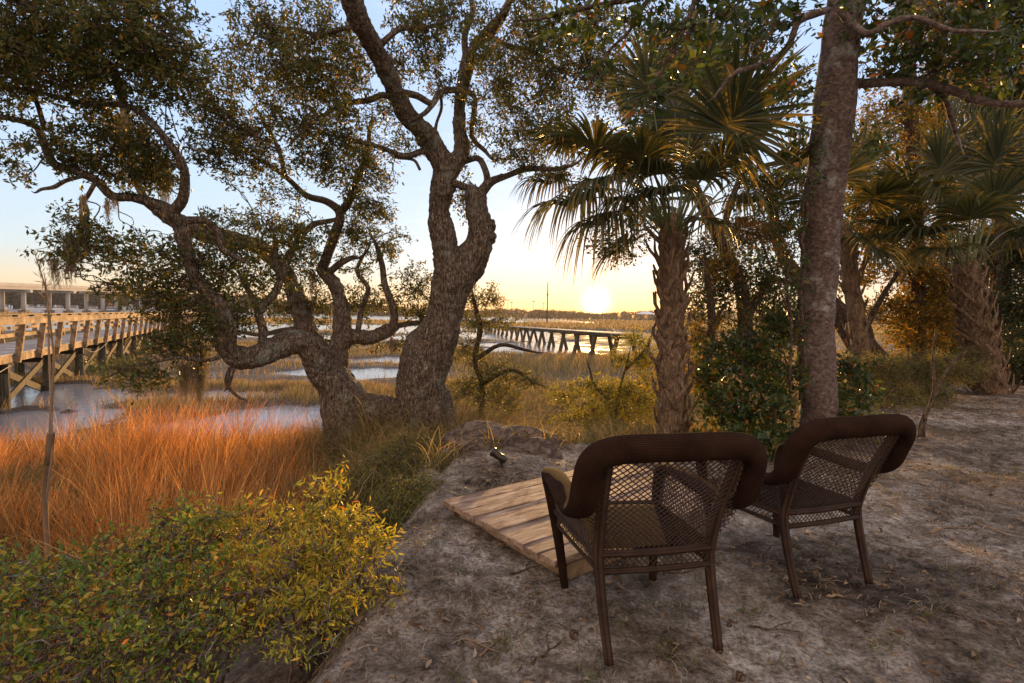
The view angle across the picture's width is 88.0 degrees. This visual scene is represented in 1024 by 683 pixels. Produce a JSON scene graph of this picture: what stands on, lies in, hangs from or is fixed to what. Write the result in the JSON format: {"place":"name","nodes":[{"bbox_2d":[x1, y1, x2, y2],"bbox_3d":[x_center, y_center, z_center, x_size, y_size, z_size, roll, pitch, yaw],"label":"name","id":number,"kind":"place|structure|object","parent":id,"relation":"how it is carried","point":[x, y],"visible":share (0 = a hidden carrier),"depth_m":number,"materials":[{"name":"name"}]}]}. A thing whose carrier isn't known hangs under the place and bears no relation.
{"place":"outdoors","nodes":[
{"label":"outdoors","id":0,"kind":"place"},
{"bbox_2d":[0,310,589,446],"bbox_3d":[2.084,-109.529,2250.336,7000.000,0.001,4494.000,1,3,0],"label":"water","id":1,"kind":"structure","parent":0,"point":[63,394],"depth_m":16.71,"materials":[{"name":"grey liquid"}]},
{"bbox_2d":[20,306,40,310],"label":"motor boat","id":2,"kind":"object","parent":1,"relation":"on","point":[32,308],"visible":0.77,"depth_m":287.17,"materials":[{"name":"white paint"}]},
{"bbox_2d":[36,306,52,310],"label":"motor boat","id":3,"kind":"object","parent":1,"relation":"on","point":[43,308],"visible":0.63,"depth_m":291.92,"materials":[{"name":"white paint"}]},
{"bbox_2d":[52,305,65,311],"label":"motor boat","id":4,"kind":"object","parent":1,"relation":"on","point":[58,309],"visible":0.78,"depth_m":281.68,"materials":[{"name":"white paint"}]},
{"bbox_2d":[70,306,83,311],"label":"motor boat","id":5,"kind":"object","parent":1,"relation":"on","point":[75,309],"visible":0.7,"depth_m":286.79,"materials":[{"name":"white paint"}]},
{"bbox_2d":[88,306,100,311],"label":"motor boat","id":6,"kind":"object","parent":1,"relation":"on","point":[93,309],"visible":0.67,"depth_m":291.95,"materials":[{"name":"white paint"}]},
{"bbox_2d":[105,306,117,311],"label":"motor boat","id":7,"kind":"object","parent":1,"relation":"on","point":[110,310],"visible":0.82,"depth_m":281.67,"materials":[{"name":"white paint"}]},
{"bbox_2d":[119,308,139,311],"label":"motor boat","id":8,"kind":"object","parent":1,"relation":"on","point":[128,310],"visible":0.41,"depth_m":286.43,"materials":[{"name":"white paint"}]},
{"bbox_2d":[8,305,291,314],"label":"marina dock","id":9,"kind":"object","parent":1,"relation":"on","point":[11,309],"visible":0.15,"depth_m":303.56,"materials":[{"name":"wood"}]},
{"bbox_2d":[484,324,639,360],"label":"old pier","id":10,"kind":"structure","parent":1,"relation":"in","point":[593,335],"depth_m":42.11,"materials":[{"name":"wood"}]},
{"bbox_2d":[531,316,653,320],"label":"pier","id":11,"kind":"structure","parent":1,"relation":"in","point":[593,318],"depth_m":314.12,"materials":[{"name":"brown wood"}]},
{"bbox_2d":[219,374,799,512],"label":"tan grass","id":12,"kind":"structure","parent":0,"point":[543,425],"depth_m":7.60,"materials":[{"name":"plant"}]},
{"bbox_2d":[0,308,1023,682],"bbox_3d":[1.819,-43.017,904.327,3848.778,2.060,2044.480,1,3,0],"label":"ground","id":13,"kind":"structure","parent":0,"point":[948,664],"depth_m":2.72,"materials":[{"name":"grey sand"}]},
{"bbox_2d":[32,250,54,635],"bbox_3d":[-3.734,0.890,4.252,0.168,3.244,0.102,1,3,0],"label":"plume grass stalk","id":14,"kind":"object","parent":13,"relation":"on","point":[49,449],"visible":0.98,"depth_m":4.23,"materials":[{"name":"brown plant"}]},
{"bbox_2d":[0,528,183,682],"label":"bank shrub","id":15,"kind":"object","parent":13,"relation":"on","point":[67,624],"visible":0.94,"depth_m":2.24,"materials":[{"name":"green plant"}]},
{"bbox_2d":[0,311,201,407],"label":"boardwalk","id":16,"kind":"structure","parent":13,"relation":"on","point":[20,351],"depth_m":20.39,"materials":[{"name":"wood"}]},
{"bbox_2d":[0,282,286,312],"bbox_3d":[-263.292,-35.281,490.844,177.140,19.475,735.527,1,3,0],"label":"road bridge","id":17,"kind":"structure","parent":13,"relation":"on","point":[17,287],"depth_m":240.82,"materials":[{"name":"concrete"}]},
{"bbox_2d":[50,479,284,682],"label":"bank shrub","id":18,"kind":"object","parent":13,"relation":"on","point":[212,617],"visible":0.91,"depth_m":2.46,"materials":[{"name":"green plant"}]},
{"bbox_2d":[0,372,380,682],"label":"broom grass","id":19,"kind":"structure","parent":13,"relation":"on","point":[147,447],"depth_m":6.46,"materials":[{"name":"orange plant"}]},
{"bbox_2d":[5,289,405,315],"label":"woods by the bridge","id":20,"kind":"object","parent":13,"relation":"on","point":[13,299],"visible":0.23,"depth_m":366.88,"materials":[{"name":"green plant"}]},
{"bbox_2d":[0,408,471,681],"bbox_3d":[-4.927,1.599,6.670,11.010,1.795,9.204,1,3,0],"label":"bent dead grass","id":21,"kind":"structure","parent":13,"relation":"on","point":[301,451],"depth_m":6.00,"materials":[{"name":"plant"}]},
{"bbox_2d":[189,455,409,682],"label":"wax myrtle","id":22,"kind":"object","parent":13,"relation":"on","point":[332,595],"visible":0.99,"depth_m":2.55,"materials":[{"name":"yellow plant"}]},
{"bbox_2d":[0,0,647,457],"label":"live oak","id":23,"kind":"object","parent":13,"relation":"on","point":[92,50],"visible":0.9,"depth_m":7.17,"materials":[{"name":"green plant"}]},
{"bbox_2d":[47,232,82,291],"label":"spanish moss","id":24,"kind":"object","parent":23,"relation":"hanging from","point":[54,272],"visible":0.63,"depth_m":6.03,"materials":[{"name":"plant"}]},
{"bbox_2d":[74,193,88,246],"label":"spanish moss","id":25,"kind":"object","parent":23,"relation":"hanging from","point":[83,202],"visible":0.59,"depth_m":6.05,"materials":[{"name":"plant"}]},
{"bbox_2d":[101,193,120,225],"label":"spanish moss","id":26,"kind":"object","parent":23,"relation":"hanging from","point":[106,205],"visible":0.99,"depth_m":6.32,"materials":[{"name":"plant"}]},
{"bbox_2d":[107,111,152,191],"bbox_3d":[-5.409,-2.675,7.537,0.696,1.233,0.436,1,3,0],"label":"spanish moss","id":27,"kind":"object","parent":23,"relation":"hanging from","point":[127,120],"visible":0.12,"depth_m":7.43,"materials":[{"name":"grey plant"}]},
{"bbox_2d":[147,144,173,217],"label":"spanish moss","id":28,"kind":"object","parent":23,"relation":"hanging from","point":[166,197],"visible":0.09,"depth_m":7.89,"materials":[{"name":"grey plant"}]},
{"bbox_2d":[164,302,182,371],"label":"spanish moss","id":29,"kind":"object","parent":23,"relation":"hanging from","point":[177,320],"visible":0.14,"depth_m":7.16,"materials":[{"name":"plant"}]},
{"bbox_2d":[173,347,210,411],"bbox_3d":[-4.444,0.501,7.341,0.656,0.967,0.462,1,3,0],"label":"spanish moss","id":30,"kind":"object","parent":23,"relation":"hanging from","point":[199,381],"visible":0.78,"depth_m":7.29,"materials":[{"name":"grey plant"}]},
{"bbox_2d":[307,271,317,303],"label":"spanish moss","id":31,"kind":"object","parent":23,"relation":"hanging from","point":[311,286],"visible":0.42,"depth_m":8.83,"materials":[{"name":"grey plant"}]},
{"bbox_2d":[387,336,398,358],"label":"spanish moss","id":32,"kind":"object","parent":23,"relation":"hanging from","point":[392,343],"visible":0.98,"depth_m":8.81,"materials":[{"name":"plant"}]},
{"bbox_2d":[0,415,652,682],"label":"bent marsh edge grass","id":33,"kind":"structure","parent":13,"relation":"on","point":[362,514],"depth_m":5.16,"materials":[{"name":"green plant"}]},
{"bbox_2d":[343,429,467,543],"bbox_3d":[-0.904,1.268,5.070,1.372,0.620,2.628,1,3,0],"label":"ground myrtle","id":34,"kind":"object","parent":13,"relation":"on","point":[412,496],"visible":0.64,"depth_m":4.78,"materials":[{"name":"green plant"}]},
{"bbox_2d":[0,311,908,334],"bbox_3d":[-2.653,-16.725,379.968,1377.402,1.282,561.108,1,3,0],"label":"marsh grass","id":35,"kind":"structure","parent":13,"relation":"on","point":[619,325],"depth_m":144.95,"materials":[{"name":"brown plant"}]},
{"bbox_2d":[437,437,500,457],"bbox_3d":[-0.424,1.251,5.457,0.709,0.540,0.562,1,3,0],"label":"root lump","id":36,"kind":"object","parent":13,"relation":"on","point":[477,447],"visible":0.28,"depth_m":5.34,"materials":[{"name":"soil"}]},
{"bbox_2d":[459,636,502,652],"bbox_3d":[-0.135,1.312,2.308,0.206,0.019,0.090,2,3,19],"label":"stick","id":37,"kind":"object","parent":13,"relation":"on","point":[472,640],"visible":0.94,"depth_m":2.31,"materials":[{"name":"brown wood"}]},
{"bbox_2d":[1,321,962,456],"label":"marsh grass","id":38,"kind":"structure","parent":13,"relation":"on","point":[302,389],"depth_m":19.89,"materials":[{"name":"plant"}]},
{"bbox_2d":[479,633,502,656],"bbox_3d":[-0.079,1.308,2.305,0.072,0.021,0.206,2,3,14],"label":"stick","id":39,"kind":"object","parent":13,"relation":"on","point":[485,650],"visible":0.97,"depth_m":2.27,"materials":[{"name":"brown wood"}]},
{"bbox_2d":[445,278,548,419],"bbox_3d":[-0.325,0.260,10.467,2.157,3.049,1.560,1,3,0],"label":"wax myrtle tree","id":40,"kind":"object","parent":13,"relation":"on","point":[475,354],"visible":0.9,"depth_m":10.41,"materials":[{"name":"green plant"}]},
{"bbox_2d":[489,447,506,467],"bbox_3d":[-0.116,1.025,4.616,0.161,0.200,0.085,2,3,18],"label":"garden spotlight","id":41,"kind":"object","parent":13,"relation":"on","point":[495,453],"visible":0.97,"depth_m":4.58,"materials":[{"name":"metal"}]},
{"bbox_2d":[439,420,567,447],"bbox_3d":[-0.080,1.241,5.969,1.508,0.689,0.879,1,3,0],"label":"root lump","id":42,"kind":"object","parent":13,"relation":"on","point":[466,430],"visible":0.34,"depth_m":5.81,"materials":[{"name":"soil"}]},
{"bbox_2d":[510,560,540,574],"bbox_3d":[0.060,1.256,2.953,0.214,0.015,0.089,-1,3,-35],"label":"stick","id":43,"kind":"object","parent":13,"relation":"on","point":[517,572],"visible":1,"depth_m":2.91,"materials":[{"name":"brown wood"}]},
{"bbox_2d":[500,437,562,458],"bbox_3d":[0.181,1.232,5.365,0.805,0.520,0.556,1,3,0],"label":"root lump","id":44,"kind":"object","parent":13,"relation":"on","point":[540,446],"visible":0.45,"depth_m":5.28,"materials":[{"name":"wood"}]},
{"bbox_2d":[531,632,561,664],"bbox_3d":[0.157,1.306,2.254,0.083,0.012,0.238,2,3,21],"label":"stick","id":45,"kind":"object","parent":13,"relation":"on","point":[533,661],"visible":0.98,"depth_m":2.22,"materials":[{"name":"brown wood"}]},
{"bbox_2d":[546,282,548,321],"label":"tall mast","id":46,"kind":"object","parent":13,"relation":"on","point":[547,303],"visible":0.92,"depth_m":239.18,"materials":[{"name":"metal"}]},
{"bbox_2d":[569,629,578,639],"bbox_3d":[0.273,1.292,2.338,0.041,0.046,0.042,0,3,-25],"label":"seed pod","id":47,"kind":"object","parent":13,"relation":"on","point":[573,634],"visible":1,"depth_m":2.33,"materials":[{"name":"brown plant"}]},
{"bbox_2d":[442,464,730,579],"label":"wooden platform","id":48,"kind":"structure","parent":13,"relation":"on","point":[515,516],"depth_m":3.41,"materials":[{"name":"brown wood"}]},
{"bbox_2d":[405,308,770,321],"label":"pine woods","id":49,"kind":"object","parent":13,"relation":"on","point":[557,314],"visible":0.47,"depth_m":577.94,"materials":[{"name":"green plant"}]},
{"bbox_2d":[543,323,658,435],"bbox_3d":[1.719,0.530,9.291,2.327,2.535,1.868,1,3,0],"label":"yaupon shrub","id":50,"kind":"object","parent":13,"relation":"on","point":[630,397],"visible":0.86,"depth_m":9.32,"materials":[{"name":"green plant"}]},
{"bbox_2d":[637,311,654,320],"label":"boathouse","id":51,"kind":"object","parent":13,"relation":"on","point":[644,312],"visible":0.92,"depth_m":294.06,"materials":[{"name":"white paint"}]},
{"bbox_2d":[541,432,767,666],"bbox_3d":[0.566,0.813,2.408,0.826,0.979,0.866,1,3,-11],"label":"wicker armchair","id":52,"kind":"object","parent":13,"relation":"on","point":[591,518],"visible":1,"depth_m":2.16,"materials":[{"name":"wicker"}]},
{"bbox_2d":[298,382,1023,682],"bbox_3d":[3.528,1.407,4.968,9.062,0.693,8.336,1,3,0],"label":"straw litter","id":53,"kind":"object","parent":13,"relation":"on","point":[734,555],"visible":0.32,"depth_m":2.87,"materials":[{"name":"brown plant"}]},
{"bbox_2d":[509,3,869,432],"bbox_3d":[2.099,-1.147,6.193,4.337,5.296,2.843,1,3,0],"label":"cabbage palm","id":54,"kind":"object","parent":13,"relation":"on","point":[731,114],"visible":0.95,"depth_m":5.67,"materials":[{"name":"green plant"}]},
{"bbox_2d":[572,0,840,388],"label":"marsh edge tree","id":55,"kind":"object","parent":13,"relation":"on","point":[746,303],"visible":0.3,"depth_m":8.77,"materials":[{"name":"green plant"}]},
{"bbox_2d":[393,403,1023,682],"bbox_3d":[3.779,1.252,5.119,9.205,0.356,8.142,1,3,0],"label":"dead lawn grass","id":56,"kind":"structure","parent":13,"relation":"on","point":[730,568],"depth_m":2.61,"materials":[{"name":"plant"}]},
{"bbox_2d":[684,239,754,398],"bbox_3d":[3.205,-0.359,8.725,1.254,2.674,1.500,1,3,0],"label":"marsh edge tree","id":57,"kind":"object","parent":13,"relation":"on","point":[712,322],"visible":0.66,"depth_m":8.54,"materials":[{"name":"green plant"}]},
{"bbox_2d":[735,670,744,681],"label":"seed pod","id":58,"kind":"object","parent":13,"relation":"on","point":[740,676],"visible":1,"depth_m":2.06,"materials":[{"name":"brown plant"}]},
{"bbox_2d":[750,622,799,632],"bbox_3d":[1.199,1.308,2.434,0.214,0.013,0.086,1,3,0],"label":"stick","id":59,"kind":"object","parent":13,"relation":"on","point":[760,627],"visible":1,"depth_m":2.42,"materials":[{"name":"brown wood"}]},
{"bbox_2d":[685,305,886,462],"bbox_3d":[3.180,0.438,6.000,2.330,1.706,2.468,2,3,16],"label":"holly bush","id":60,"kind":"object","parent":13,"relation":"on","point":[740,413],"visible":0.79,"depth_m":6.11,"materials":[{"name":"green plant"}]},
{"bbox_2d":[781,580,824,586],"bbox_3d":[1.514,1.270,2.790,0.241,0.019,0.086,1,3,0],"label":"stick","id":61,"kind":"object","parent":13,"relation":"on","point":[807,583],"visible":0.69,"depth_m":2.77,"materials":[{"name":"brown wood"}]},
{"bbox_2d":[695,414,916,598],"bbox_3d":[1.552,0.799,2.918,0.826,0.938,0.866,0,3,-19],"label":"wicker armchair","id":62,"kind":"object","parent":13,"relation":"on","point":[787,490],"visible":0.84,"depth_m":2.66,"materials":[{"name":"wicker"}]},
{"bbox_2d":[782,307,890,324],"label":"shore woods","id":63,"kind":"object","parent":13,"relation":"on","point":[865,313],"visible":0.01,"depth_m":484.95,"materials":[{"name":"green plant"}]},
{"bbox_2d":[720,107,954,408],"bbox_3d":[5.549,-1.428,9.288,3.884,5.824,2.463,1,3,0],"label":"cabbage palm","id":64,"kind":"object","parent":13,"relation":"on","point":[854,305],"visible":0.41,"depth_m":9.14,"materials":[{"name":"green plant"}]},
{"bbox_2d":[768,140,957,393],"bbox_3d":[7.233,-1.500,10.850,4.260,5.094,2.455,0,3,-16],"label":"marsh edge tree","id":65,"kind":"object","parent":13,"relation":"on","point":[896,306],"visible":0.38,"depth_m":10.63,"materials":[{"name":"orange plant"}]},
{"bbox_2d":[706,0,1023,425],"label":"grey barked tree","id":66,"kind":"object","parent":13,"relation":"on","point":[845,28],"visible":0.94,"depth_m":5.34,"materials":[{"name":"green plant"}]},
{"bbox_2d":[515,0,764,137],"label":"holly tree","id":67,"kind":"object","parent":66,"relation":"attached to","point":[691,19],"visible":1,"depth_m":3.74,"materials":[{"name":"green plant"}]},
{"bbox_2d":[742,146,826,429],"bbox_3d":[2.946,-0.511,5.817,0.849,3.014,0.711,2,3,26],"label":"climbing vine","id":68,"kind":"object","parent":66,"relation":"attached to","point":[801,279],"visible":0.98,"depth_m":5.84,"materials":[{"name":"green plant"}]},
{"bbox_2d":[854,0,969,385],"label":"marsh edge tree","id":69,"kind":"object","parent":13,"relation":"on","point":[908,135],"visible":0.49,"depth_m":10.73,"materials":[{"name":"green plant"}]},
{"bbox_2d":[845,342,998,412],"bbox_3d":[6.685,0.558,8.763,3.292,1.203,1.578,0,3,-22],"label":"bush","id":70,"kind":"object","parent":13,"relation":"on","point":[912,369],"visible":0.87,"depth_m":8.50,"materials":[{"name":"green plant"}]},
{"bbox_2d":[840,79,1023,394],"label":"cabbage palm","id":71,"kind":"object","parent":13,"relation":"on","point":[989,167],"visible":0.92,"depth_m":8.80,"materials":[{"name":"green plant"}]},
{"bbox_2d":[876,0,995,383],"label":"marsh edge tree","id":72,"kind":"object","parent":13,"relation":"on","point":[923,157],"visible":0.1,"depth_m":14.49,"materials":[{"name":"green plant"}]},
{"bbox_2d":[917,330,967,437],"bbox_3d":[5.184,0.513,6.399,0.855,1.303,0.114,0,3,-24],"label":"sapling","id":73,"kind":"object","parent":13,"relation":"on","point":[921,432],"visible":0.94,"depth_m":6.29,"materials":[{"name":"brown plant"}]},
{"bbox_2d":[928,522,974,533],"bbox_3d":[3.006,1.271,3.652,0.451,0.042,0.161,1,3,-9],"label":"stick","id":74,"kind":"object","parent":13,"relation":"on","point":[942,527],"visible":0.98,"depth_m":3.60,"materials":[{"name":"brown wood"}]},
{"bbox_2d":[926,0,1023,366],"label":"marsh edge tree","id":75,"kind":"object","parent":13,"relation":"on","point":[998,264],"visible":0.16,"depth_m":12.78,"materials":[{"name":"green plant"}]},
{"bbox_2d":[927,5,1023,340],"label":"marsh edge tree","id":76,"kind":"object","parent":13,"relation":"on","point":[991,213],"visible":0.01,"depth_m":14.77,"materials":[{"name":"green plant"}]},
{"bbox_2d":[957,310,1023,385],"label":"thicket","id":77,"kind":"object","parent":13,"relation":"on","point":[1016,359],"visible":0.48,"depth_m":10.96,"materials":[{"name":"green plant"}]},
{"bbox_2d":[975,521,1012,534],"bbox_3d":[3.260,1.265,3.595,0.090,0.022,0.211,0,3,-14],"label":"stick","id":78,"kind":"object","parent":13,"relation":"on","point":[983,525],"visible":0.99,"depth_m":3.58,"materials":[{"name":"brown wood"}]},
{"bbox_2d":[970,0,1023,376],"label":"marsh edge tree","id":79,"kind":"object","parent":13,"relation":"on","point":[1021,23],"visible":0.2,"depth_m":12.18,"materials":[{"name":"green plant"}]},
{"bbox_2d":[1001,6,1023,322],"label":"marsh edge tree","id":80,"kind":"object","parent":13,"relation":"on","point":[1021,110],"visible":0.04,"depth_m":12.48,"materials":[{"name":"green plant"}]},
{"bbox_2d":[0,0,1023,319],"label":"sky","id":81,"kind":"structure","parent":0,"point":[524,277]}
]}

